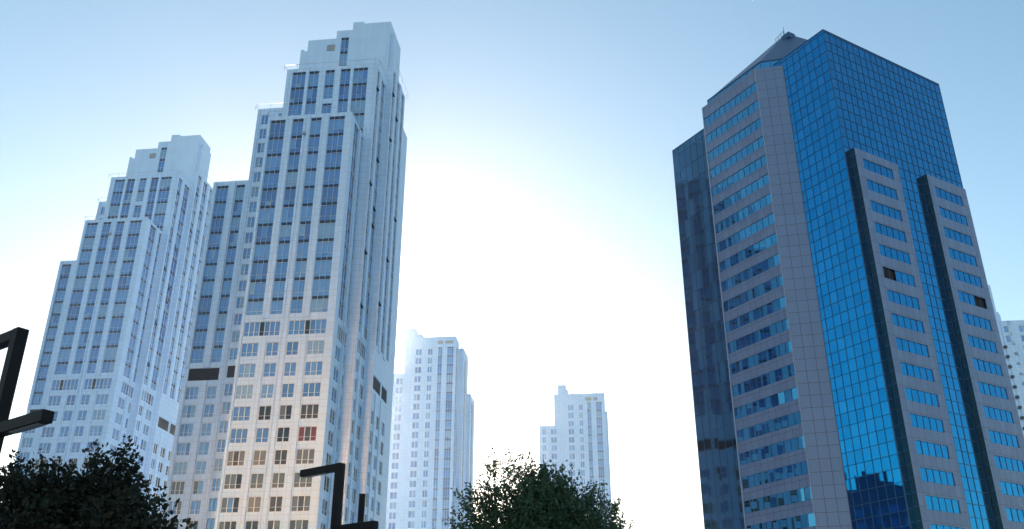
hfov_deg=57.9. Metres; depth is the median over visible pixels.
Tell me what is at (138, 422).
window
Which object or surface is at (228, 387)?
window
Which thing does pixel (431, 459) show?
residential tower
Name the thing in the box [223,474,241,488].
window
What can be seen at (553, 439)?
window
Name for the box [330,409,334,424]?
window
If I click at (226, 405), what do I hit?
window
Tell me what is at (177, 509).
window
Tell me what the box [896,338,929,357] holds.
ribbon window
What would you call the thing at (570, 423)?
window
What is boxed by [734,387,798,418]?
ribbon window
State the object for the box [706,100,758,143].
ribbon window
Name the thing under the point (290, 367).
window
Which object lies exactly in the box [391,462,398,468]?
window
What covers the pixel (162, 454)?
window
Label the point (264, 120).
window
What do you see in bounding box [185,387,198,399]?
window
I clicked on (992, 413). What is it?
ribbon window
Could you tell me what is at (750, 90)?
ribbon window
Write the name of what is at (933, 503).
ribbon window
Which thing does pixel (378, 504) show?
window
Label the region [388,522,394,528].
window
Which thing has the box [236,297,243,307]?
window
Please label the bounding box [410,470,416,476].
window
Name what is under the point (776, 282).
ribbon window
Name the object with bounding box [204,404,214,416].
window
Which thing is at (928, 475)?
ribbon window
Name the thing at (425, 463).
window
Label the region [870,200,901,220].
ribbon window
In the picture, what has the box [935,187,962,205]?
ribbon window
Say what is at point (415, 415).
window
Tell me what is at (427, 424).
window
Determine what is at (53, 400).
window
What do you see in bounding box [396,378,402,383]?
window
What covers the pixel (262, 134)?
window
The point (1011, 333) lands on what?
residential tower
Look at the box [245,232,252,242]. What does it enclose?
window
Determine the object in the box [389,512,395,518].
window
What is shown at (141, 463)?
window
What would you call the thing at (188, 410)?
window
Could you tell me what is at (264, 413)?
window
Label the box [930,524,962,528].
ribbon window
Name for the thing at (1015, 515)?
ribbon window
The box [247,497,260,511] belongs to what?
window
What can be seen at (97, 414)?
window
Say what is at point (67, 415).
window
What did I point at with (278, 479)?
window
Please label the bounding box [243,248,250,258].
window
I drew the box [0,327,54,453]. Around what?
street lamp
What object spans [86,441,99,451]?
window
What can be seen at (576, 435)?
residential tower
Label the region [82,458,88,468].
window
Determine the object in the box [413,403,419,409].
window
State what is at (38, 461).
window
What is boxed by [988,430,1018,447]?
ribbon window
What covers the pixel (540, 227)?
sky
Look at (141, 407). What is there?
window
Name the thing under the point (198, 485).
window
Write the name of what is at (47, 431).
window
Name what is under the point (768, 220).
ribbon window
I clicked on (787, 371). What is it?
ribbon window
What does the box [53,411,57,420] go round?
window
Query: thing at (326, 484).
window
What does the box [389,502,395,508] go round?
window
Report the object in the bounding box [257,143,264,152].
window
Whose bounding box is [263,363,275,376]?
window
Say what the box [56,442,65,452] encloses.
window
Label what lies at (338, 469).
street lamp
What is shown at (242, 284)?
window
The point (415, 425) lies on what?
window
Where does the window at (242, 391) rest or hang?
in the residential tower at (289, 368)
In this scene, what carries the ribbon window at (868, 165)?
in the office tower at (849, 368)
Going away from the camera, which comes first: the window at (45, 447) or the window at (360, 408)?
the window at (360, 408)
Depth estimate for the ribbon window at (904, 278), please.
119.39 m
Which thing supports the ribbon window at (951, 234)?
in the office tower at (849, 368)
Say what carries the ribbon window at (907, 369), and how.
in the office tower at (849, 368)
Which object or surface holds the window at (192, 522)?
in the residential tower at (289, 368)
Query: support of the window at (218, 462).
in the residential tower at (289, 368)
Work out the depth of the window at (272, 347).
136.45 m
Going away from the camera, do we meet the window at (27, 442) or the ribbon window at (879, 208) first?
the ribbon window at (879, 208)
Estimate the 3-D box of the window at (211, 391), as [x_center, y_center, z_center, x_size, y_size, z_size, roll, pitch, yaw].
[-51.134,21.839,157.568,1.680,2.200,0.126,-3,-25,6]
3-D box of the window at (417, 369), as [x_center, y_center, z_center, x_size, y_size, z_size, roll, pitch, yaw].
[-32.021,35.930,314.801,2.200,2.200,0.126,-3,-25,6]
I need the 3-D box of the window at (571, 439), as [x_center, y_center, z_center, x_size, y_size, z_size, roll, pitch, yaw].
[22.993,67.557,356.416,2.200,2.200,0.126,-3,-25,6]
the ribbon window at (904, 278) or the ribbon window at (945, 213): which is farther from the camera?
the ribbon window at (945, 213)
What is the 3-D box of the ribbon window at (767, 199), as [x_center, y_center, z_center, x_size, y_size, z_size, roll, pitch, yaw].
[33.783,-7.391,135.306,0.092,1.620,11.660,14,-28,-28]
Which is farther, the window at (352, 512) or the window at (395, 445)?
the window at (395, 445)
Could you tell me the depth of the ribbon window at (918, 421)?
111.15 m
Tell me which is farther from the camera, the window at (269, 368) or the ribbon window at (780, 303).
the window at (269, 368)
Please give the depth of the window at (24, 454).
204.99 m
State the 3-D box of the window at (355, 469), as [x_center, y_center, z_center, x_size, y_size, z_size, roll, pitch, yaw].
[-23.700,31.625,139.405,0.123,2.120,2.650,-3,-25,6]
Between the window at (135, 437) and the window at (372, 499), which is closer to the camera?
the window at (372, 499)
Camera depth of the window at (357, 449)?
141.51 m
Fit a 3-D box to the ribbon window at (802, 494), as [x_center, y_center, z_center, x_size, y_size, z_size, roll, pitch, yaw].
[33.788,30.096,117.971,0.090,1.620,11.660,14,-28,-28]
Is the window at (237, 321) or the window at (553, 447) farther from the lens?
the window at (553, 447)
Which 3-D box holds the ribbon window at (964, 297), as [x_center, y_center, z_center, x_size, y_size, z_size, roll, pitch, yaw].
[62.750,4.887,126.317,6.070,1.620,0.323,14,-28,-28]
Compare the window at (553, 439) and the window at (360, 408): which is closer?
the window at (360, 408)
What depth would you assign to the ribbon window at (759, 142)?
139.14 m
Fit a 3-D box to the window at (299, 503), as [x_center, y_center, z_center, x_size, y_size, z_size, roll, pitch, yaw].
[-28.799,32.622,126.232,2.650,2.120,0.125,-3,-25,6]
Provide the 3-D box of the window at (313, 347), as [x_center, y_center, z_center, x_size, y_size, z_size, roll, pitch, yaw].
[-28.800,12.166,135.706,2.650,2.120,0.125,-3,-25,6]
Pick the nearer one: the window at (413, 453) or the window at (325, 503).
the window at (325, 503)
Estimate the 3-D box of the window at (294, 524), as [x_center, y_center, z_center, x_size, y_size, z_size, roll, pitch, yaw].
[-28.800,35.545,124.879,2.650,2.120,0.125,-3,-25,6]
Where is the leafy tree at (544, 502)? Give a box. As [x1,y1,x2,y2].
[439,446,634,528]
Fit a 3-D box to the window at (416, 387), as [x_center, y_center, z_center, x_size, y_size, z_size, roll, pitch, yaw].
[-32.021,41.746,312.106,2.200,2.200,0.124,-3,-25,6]
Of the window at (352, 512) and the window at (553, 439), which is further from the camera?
the window at (553, 439)
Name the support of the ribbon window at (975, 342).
in the office tower at (849, 368)
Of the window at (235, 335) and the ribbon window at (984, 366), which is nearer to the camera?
the ribbon window at (984, 366)
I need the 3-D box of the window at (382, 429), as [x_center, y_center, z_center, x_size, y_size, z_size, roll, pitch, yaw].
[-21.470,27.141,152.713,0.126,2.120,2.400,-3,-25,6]
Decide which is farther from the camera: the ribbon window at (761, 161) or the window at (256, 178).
the window at (256, 178)
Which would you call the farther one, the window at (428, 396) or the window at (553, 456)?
the window at (553, 456)
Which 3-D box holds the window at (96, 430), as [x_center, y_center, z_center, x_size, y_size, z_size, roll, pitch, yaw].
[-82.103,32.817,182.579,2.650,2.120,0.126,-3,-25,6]
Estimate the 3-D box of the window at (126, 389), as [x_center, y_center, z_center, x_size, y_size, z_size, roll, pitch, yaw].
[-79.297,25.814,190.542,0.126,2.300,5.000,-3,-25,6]
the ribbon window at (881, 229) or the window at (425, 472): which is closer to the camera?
the ribbon window at (881, 229)
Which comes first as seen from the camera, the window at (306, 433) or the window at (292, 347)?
the window at (306, 433)
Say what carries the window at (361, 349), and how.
in the residential tower at (289, 368)
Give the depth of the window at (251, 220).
170.77 m
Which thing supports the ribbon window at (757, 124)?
in the office tower at (849, 368)
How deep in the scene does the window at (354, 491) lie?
138.75 m
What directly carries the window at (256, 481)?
in the residential tower at (289, 368)
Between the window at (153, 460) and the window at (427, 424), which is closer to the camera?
the window at (153, 460)
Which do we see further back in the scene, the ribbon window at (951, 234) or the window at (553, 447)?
the window at (553, 447)
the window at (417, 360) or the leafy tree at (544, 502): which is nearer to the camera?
the leafy tree at (544, 502)
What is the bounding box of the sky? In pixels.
[0,0,1023,528]
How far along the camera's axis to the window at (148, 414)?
196.03 m
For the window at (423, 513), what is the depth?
294.28 m
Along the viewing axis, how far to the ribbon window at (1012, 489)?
115.19 m
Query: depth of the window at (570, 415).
360.51 m
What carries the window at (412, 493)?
in the residential tower at (431, 459)
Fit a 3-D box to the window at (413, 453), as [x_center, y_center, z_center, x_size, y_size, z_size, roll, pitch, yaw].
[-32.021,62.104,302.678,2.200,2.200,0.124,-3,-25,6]
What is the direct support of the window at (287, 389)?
in the residential tower at (289, 368)
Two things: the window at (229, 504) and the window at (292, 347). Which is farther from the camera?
the window at (292, 347)
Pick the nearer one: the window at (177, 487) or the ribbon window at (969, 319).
the ribbon window at (969, 319)
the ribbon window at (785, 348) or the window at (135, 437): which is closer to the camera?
the ribbon window at (785, 348)
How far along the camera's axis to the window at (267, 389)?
133.75 m
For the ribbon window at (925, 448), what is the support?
in the office tower at (849, 368)
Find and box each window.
[19,452,29,461]
[22,438,32,447]
[34,459,47,469]
[37,443,50,453]
[41,427,54,436]
[48,395,61,405]
[51,379,78,390]
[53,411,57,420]
[54,459,62,465]
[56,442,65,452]
[59,426,69,436]
[62,411,72,420]
[66,395,75,404]
[68,458,77,468]
[71,442,80,452]
[74,426,83,435]
[77,410,86,420]
[80,394,89,404]
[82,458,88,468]
[83,378,111,389]
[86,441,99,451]
[89,425,102,435]
[92,409,105,419]
[95,394,108,403]
[109,444,115,456]
[112,428,118,440]
[115,412,121,424]
[117,397,124,408]
[121,381,133,397]
[133,435,137,445]
[136,420,140,430]
[138,405,142,415]
[138,454,143,466]
[140,439,146,450]
[141,390,153,405]
[143,424,149,435]
[145,409,151,420]
[151,458,154,468]
[153,443,157,453]
[155,477,160,487]
[158,462,162,472]
[160,447,164,457]
[167,501,181,514]
[170,481,184,494]
[173,461,187,474]
[176,442,190,455]
[179,424,192,436]
[182,405,195,417]
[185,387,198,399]
[188,521,197,528]
[190,500,200,513]
[193,480,203,493]
[195,461,206,473]
[198,442,208,454]
[201,423,211,435]
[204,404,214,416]
[206,386,216,398]
[211,478,220,490]
[214,458,222,471]
[217,439,225,451]
[218,521,236,528]
[219,420,227,432]
[220,497,239,512]
[222,402,230,413]
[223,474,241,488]
[224,384,232,395]
[226,451,244,465]
[229,348,237,359]
[229,428,247,442]
[231,331,239,341]
[232,406,250,420]
[234,314,241,324]
[235,385,252,398]
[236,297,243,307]
[238,280,246,290]
[238,364,255,377]
[240,264,248,274]
[241,343,257,356]
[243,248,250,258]
[243,321,280,336]
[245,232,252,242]
[245,520,258,528]
[247,217,254,226]
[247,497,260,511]
[249,202,256,211]
[250,473,263,488]
[251,187,258,196]
[252,450,266,464]
[253,172,260,181]
[255,157,262,166]
[255,428,268,442]
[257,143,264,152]
[258,406,270,419]
[259,129,266,137]
[260,384,273,397]
[261,115,268,123]
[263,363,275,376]
[265,342,278,355]
[267,520,279,528]
[269,496,282,511]
[271,473,284,487]
[274,449,287,464]
[276,427,289,441]
[279,405,291,419]
[281,383,293,397]
[283,362,296,375]
[286,341,298,354]
[288,319,326,334]
[289,519,308,528]
[291,495,310,510]
[293,472,311,487]
[295,449,314,463]
[298,426,316,440]
[300,404,318,418]
[302,382,320,396]
[304,361,322,374]
[306,340,324,353]
[322,499,327,515]
[324,475,329,492]
[326,453,331,464]
[328,430,332,446]
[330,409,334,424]
[331,387,336,403]
[333,366,338,382]
[335,345,339,361]
[337,325,346,347]
[344,506,346,520]
[350,510,354,522]
[352,488,355,503]
[353,466,357,481]
[355,446,358,460]
[356,425,360,439]
[357,338,365,359]
[358,405,361,419]
[359,384,362,399]
[361,366,364,379]
[371,497,373,510]
[372,477,374,489]
[373,456,375,469]
[376,501,379,515]
[378,481,380,494]
[379,461,381,474]
[380,442,382,455]
[381,422,383,435]
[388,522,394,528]
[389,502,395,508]
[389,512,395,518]
[390,482,397,488]
[390,492,396,498]
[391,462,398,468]
[391,472,397,478]
[392,443,399,449]
[392,453,398,458]
[393,424,400,430]
[393,433,399,439]
[394,415,400,420]
[395,396,401,402]
[395,405,400,411]
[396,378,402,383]
[396,387,401,392]
[407,521,414,527]
[408,500,414,507]
[408,511,414,517]
[409,480,415,486]
[409,490,415,496]
[410,461,416,466]
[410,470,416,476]
[411,441,417,447]
[411,451,417,457]
[412,422,418,428]
[412,432,417,437]
[413,394,419,400]
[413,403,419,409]
[413,413,418,418]
[414,376,420,381]
[414,385,419,390]
[415,349,421,354]
[415,358,421,363]
[415,367,420,372]
[421,510,425,517]
[421,521,425,527]
[422,480,427,486]
[422,490,426,496]
[422,500,426,506]
[423,460,427,466]
[423,470,427,476]
[424,441,428,447]
[425,412,429,418]
[425,422,429,427]
[426,394,430,399]
[427,366,431,372]
[551,429,556,433]
[551,437,556,442]
[551,445,556,450]
[551,453,556,458]
[568,413,573,417]
[568,421,573,425]
[569,437,574,442]
[569,445,574,450]
[569,453,574,458]
[704,82,756,126]
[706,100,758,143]
[708,118,761,161]
[710,136,763,178]
[711,154,766,196]
[713,174,769,214]
[715,193,771,233]
[717,213,774,252]
[719,233,777,271]
[721,254,779,291]
[723,275,782,311]
[726,296,785,332]
[728,318,788,353]
[730,340,791,374]
[732,363,794,396]
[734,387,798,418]
[737,411,801,441]
[739,435,804,465]
[742,461,808,488]
[744,486,811,513]
[747,513,815,528]
[863,159,893,179]
[866,179,897,199]
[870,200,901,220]
[874,222,905,241]
[878,244,910,264]
[883,268,914,286]
[887,290,919,309]
[891,313,923,332]
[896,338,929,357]
[900,362,933,381]
[905,388,938,406]
[910,414,943,432]
[915,440,948,458]
[920,467,954,485]
[925,495,959,513]
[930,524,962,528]
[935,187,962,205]
[939,207,967,225]
[944,227,971,245]
[948,248,976,266]
[953,269,981,287]
[958,291,984,308]
[962,312,991,330]
[967,335,997,353]
[973,358,1002,375]
[978,382,1007,399]
[983,406,1013,423]
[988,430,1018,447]
[994,455,1023,472]
[1000,481,1023,496]
[1003,326,1008,332]
[1005,507,1023,522]
[1018,325,1023,331]
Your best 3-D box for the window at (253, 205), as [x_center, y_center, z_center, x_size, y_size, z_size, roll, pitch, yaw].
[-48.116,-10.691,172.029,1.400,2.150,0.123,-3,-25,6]
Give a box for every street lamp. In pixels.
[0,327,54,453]
[300,462,377,528]
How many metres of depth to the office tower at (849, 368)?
124.64 m
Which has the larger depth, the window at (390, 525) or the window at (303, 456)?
the window at (390, 525)
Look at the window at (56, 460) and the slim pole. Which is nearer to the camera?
the slim pole
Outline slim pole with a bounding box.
[357,494,365,522]
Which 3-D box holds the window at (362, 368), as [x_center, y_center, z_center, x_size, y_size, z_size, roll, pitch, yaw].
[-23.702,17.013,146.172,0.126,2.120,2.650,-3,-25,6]
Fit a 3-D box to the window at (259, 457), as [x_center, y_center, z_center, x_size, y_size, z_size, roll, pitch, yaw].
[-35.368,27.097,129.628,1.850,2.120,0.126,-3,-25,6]
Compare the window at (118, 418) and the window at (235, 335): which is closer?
the window at (235, 335)
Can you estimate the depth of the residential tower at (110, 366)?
199.77 m
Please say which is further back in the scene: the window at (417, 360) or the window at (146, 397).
the window at (417, 360)
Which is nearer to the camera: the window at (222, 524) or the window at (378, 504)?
the window at (222, 524)
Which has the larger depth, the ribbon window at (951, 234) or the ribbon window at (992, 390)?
the ribbon window at (951, 234)
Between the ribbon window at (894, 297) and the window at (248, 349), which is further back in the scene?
the window at (248, 349)
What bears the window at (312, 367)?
in the residential tower at (289, 368)
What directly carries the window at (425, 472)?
in the residential tower at (431, 459)
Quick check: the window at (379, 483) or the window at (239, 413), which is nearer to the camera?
the window at (239, 413)
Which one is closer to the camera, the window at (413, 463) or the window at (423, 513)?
the window at (423, 513)
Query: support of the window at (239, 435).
in the residential tower at (289, 368)
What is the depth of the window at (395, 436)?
306.90 m
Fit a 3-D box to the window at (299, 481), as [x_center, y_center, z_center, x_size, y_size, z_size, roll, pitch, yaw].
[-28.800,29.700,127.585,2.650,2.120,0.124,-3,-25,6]
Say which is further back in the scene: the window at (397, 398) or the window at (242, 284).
the window at (397, 398)
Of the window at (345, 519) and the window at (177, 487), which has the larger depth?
the window at (177, 487)
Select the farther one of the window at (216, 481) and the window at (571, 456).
the window at (571, 456)
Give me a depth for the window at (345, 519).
133.89 m
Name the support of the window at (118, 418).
in the residential tower at (110, 366)
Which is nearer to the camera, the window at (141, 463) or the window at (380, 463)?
the window at (380, 463)
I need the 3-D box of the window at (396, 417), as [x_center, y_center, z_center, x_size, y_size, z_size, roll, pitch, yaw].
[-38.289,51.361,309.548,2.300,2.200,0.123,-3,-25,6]
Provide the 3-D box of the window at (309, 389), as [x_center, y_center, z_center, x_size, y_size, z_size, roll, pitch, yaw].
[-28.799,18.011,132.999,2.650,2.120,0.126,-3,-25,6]
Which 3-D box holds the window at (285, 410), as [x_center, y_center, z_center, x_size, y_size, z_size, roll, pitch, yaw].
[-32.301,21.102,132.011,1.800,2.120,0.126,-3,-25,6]
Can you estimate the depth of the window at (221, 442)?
153.23 m
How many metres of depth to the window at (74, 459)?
180.46 m
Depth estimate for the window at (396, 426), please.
308.33 m
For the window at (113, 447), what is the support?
in the residential tower at (110, 366)
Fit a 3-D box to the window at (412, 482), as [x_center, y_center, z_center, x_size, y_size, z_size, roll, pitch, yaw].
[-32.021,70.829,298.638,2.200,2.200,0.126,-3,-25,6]
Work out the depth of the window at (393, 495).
298.84 m
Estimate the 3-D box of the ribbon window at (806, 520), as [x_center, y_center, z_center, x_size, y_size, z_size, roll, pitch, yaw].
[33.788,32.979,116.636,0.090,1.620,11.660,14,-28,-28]
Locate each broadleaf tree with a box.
[0,435,150,528]
[56,479,197,528]
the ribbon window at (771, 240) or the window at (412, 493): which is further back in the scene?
the window at (412, 493)
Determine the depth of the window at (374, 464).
147.11 m
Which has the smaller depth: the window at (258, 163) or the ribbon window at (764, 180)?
the ribbon window at (764, 180)
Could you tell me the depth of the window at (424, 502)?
295.58 m
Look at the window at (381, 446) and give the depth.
151.96 m
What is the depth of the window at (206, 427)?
154.92 m
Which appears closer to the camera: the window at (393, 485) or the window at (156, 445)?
the window at (156, 445)
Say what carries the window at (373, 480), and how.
in the residential tower at (289, 368)
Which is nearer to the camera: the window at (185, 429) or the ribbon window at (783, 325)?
the ribbon window at (783, 325)
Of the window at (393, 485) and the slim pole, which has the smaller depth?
the slim pole
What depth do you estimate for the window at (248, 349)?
136.82 m
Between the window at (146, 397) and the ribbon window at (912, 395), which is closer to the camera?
the ribbon window at (912, 395)
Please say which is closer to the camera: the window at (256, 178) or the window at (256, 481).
the window at (256, 481)
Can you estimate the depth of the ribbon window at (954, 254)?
128.97 m
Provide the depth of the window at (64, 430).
183.30 m
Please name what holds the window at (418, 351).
in the residential tower at (431, 459)
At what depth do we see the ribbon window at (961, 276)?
127.59 m
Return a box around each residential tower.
[9,135,213,519]
[162,22,407,528]
[385,328,474,528]
[539,385,611,522]
[988,285,1023,435]
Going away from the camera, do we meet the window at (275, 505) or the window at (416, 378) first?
the window at (275, 505)
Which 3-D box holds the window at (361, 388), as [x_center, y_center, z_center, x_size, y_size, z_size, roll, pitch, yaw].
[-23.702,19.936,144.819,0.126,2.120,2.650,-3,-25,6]
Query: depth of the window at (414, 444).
304.07 m
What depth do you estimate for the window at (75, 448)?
181.65 m
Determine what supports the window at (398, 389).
in the residential tower at (431, 459)
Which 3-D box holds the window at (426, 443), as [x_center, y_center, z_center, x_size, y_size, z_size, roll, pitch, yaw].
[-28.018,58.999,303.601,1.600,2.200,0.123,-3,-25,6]
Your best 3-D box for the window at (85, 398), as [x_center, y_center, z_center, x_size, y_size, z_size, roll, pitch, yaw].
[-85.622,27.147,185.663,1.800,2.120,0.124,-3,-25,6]
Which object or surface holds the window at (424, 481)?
in the residential tower at (431, 459)
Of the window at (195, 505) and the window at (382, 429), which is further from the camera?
the window at (382, 429)
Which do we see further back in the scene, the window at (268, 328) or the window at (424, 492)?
the window at (424, 492)
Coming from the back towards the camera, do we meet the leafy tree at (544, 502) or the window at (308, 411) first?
the window at (308, 411)
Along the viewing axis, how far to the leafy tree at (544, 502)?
25.02 m
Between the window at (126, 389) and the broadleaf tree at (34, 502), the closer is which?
the broadleaf tree at (34, 502)
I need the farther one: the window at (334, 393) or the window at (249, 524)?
the window at (334, 393)
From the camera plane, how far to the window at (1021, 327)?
288.17 m
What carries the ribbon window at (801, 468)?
in the office tower at (849, 368)
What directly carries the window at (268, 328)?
in the residential tower at (289, 368)
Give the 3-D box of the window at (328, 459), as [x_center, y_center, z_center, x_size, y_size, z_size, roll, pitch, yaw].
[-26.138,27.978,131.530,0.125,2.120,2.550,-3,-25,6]
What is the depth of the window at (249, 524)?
125.83 m
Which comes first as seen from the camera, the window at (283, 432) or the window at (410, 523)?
the window at (283, 432)
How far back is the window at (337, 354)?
138.53 m
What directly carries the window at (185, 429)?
in the residential tower at (289, 368)
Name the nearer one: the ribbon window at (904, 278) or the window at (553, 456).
the ribbon window at (904, 278)
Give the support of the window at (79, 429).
in the residential tower at (110, 366)
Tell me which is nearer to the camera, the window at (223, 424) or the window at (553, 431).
the window at (223, 424)
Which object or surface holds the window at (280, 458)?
in the residential tower at (289, 368)
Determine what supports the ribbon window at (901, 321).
in the office tower at (849, 368)
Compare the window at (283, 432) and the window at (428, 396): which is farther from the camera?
the window at (428, 396)
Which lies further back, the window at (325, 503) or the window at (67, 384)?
the window at (67, 384)
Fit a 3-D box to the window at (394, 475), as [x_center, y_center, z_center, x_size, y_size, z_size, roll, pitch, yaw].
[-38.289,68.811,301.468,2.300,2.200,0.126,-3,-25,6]
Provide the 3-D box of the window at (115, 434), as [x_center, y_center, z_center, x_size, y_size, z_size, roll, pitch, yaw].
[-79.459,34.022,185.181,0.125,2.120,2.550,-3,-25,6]
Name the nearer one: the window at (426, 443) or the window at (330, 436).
the window at (330, 436)
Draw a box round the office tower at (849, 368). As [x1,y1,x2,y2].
[672,27,1023,528]
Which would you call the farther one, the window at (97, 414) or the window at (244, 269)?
the window at (97, 414)
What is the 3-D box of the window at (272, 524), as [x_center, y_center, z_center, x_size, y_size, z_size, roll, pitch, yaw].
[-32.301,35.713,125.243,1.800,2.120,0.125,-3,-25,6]
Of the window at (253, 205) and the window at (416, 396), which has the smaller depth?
the window at (253, 205)
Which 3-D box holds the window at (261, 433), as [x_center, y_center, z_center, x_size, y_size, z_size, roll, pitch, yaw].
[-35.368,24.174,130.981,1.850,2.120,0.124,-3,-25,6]
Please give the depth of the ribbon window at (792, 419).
121.75 m
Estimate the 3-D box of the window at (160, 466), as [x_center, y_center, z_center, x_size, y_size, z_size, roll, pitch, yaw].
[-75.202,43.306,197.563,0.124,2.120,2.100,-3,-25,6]
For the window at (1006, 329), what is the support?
in the residential tower at (1011, 333)
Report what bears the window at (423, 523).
in the residential tower at (431, 459)
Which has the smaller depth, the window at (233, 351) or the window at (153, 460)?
the window at (233, 351)
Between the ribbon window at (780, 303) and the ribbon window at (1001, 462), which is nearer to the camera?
the ribbon window at (1001, 462)
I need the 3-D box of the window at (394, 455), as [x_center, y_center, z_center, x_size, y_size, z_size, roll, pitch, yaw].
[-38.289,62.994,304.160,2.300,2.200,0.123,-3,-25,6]
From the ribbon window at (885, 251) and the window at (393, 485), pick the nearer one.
the ribbon window at (885, 251)
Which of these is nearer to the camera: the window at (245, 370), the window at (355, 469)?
the window at (245, 370)
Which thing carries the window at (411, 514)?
in the residential tower at (431, 459)
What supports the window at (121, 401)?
in the residential tower at (110, 366)
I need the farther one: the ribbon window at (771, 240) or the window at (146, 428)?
the window at (146, 428)
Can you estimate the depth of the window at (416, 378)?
313.49 m
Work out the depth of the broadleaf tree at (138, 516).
13.72 m
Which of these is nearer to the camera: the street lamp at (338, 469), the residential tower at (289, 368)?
the street lamp at (338, 469)
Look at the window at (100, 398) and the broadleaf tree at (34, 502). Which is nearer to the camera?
the broadleaf tree at (34, 502)
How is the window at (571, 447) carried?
in the residential tower at (576, 435)
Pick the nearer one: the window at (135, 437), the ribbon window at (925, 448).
the ribbon window at (925, 448)
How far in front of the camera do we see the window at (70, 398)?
186.05 m
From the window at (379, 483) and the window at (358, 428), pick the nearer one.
the window at (358, 428)
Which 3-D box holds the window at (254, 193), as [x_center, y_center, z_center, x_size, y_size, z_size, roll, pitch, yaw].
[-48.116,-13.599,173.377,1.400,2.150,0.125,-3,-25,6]
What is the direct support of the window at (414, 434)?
in the residential tower at (431, 459)
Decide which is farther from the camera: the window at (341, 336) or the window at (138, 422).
the window at (138, 422)
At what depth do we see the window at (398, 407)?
310.97 m
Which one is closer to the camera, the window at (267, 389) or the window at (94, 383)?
the window at (267, 389)
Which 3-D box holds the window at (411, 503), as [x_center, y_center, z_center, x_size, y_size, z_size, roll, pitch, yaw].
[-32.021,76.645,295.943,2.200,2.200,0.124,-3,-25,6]
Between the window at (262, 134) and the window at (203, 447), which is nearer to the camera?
the window at (203, 447)
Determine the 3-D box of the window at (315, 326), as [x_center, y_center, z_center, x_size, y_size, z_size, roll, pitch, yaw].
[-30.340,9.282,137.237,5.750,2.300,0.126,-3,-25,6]
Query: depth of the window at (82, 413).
184.38 m
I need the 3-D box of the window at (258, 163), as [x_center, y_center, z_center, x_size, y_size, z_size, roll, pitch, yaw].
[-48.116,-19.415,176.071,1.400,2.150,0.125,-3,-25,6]
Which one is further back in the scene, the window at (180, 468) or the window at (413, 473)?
the window at (413, 473)
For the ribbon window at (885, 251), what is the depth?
120.61 m
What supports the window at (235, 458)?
in the residential tower at (289, 368)
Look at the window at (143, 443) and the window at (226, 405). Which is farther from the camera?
the window at (143, 443)
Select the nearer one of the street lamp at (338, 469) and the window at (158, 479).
the street lamp at (338, 469)
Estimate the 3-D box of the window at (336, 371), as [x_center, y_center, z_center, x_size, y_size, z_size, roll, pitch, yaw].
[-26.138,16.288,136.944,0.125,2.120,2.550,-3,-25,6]
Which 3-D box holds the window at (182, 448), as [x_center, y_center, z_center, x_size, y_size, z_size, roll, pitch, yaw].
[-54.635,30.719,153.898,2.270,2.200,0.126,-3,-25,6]
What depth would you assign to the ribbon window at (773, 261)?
131.19 m
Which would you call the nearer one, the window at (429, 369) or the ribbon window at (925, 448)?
the ribbon window at (925, 448)
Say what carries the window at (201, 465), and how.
in the residential tower at (289, 368)
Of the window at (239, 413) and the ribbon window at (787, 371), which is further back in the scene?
the window at (239, 413)
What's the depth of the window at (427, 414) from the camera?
307.73 m
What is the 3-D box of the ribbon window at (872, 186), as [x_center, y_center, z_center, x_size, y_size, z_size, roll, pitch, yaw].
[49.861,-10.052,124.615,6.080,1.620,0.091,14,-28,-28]
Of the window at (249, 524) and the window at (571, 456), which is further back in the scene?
the window at (571, 456)
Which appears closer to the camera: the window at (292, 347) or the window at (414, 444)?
the window at (292, 347)
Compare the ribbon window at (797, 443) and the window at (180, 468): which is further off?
the window at (180, 468)
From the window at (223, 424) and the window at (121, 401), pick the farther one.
the window at (121, 401)

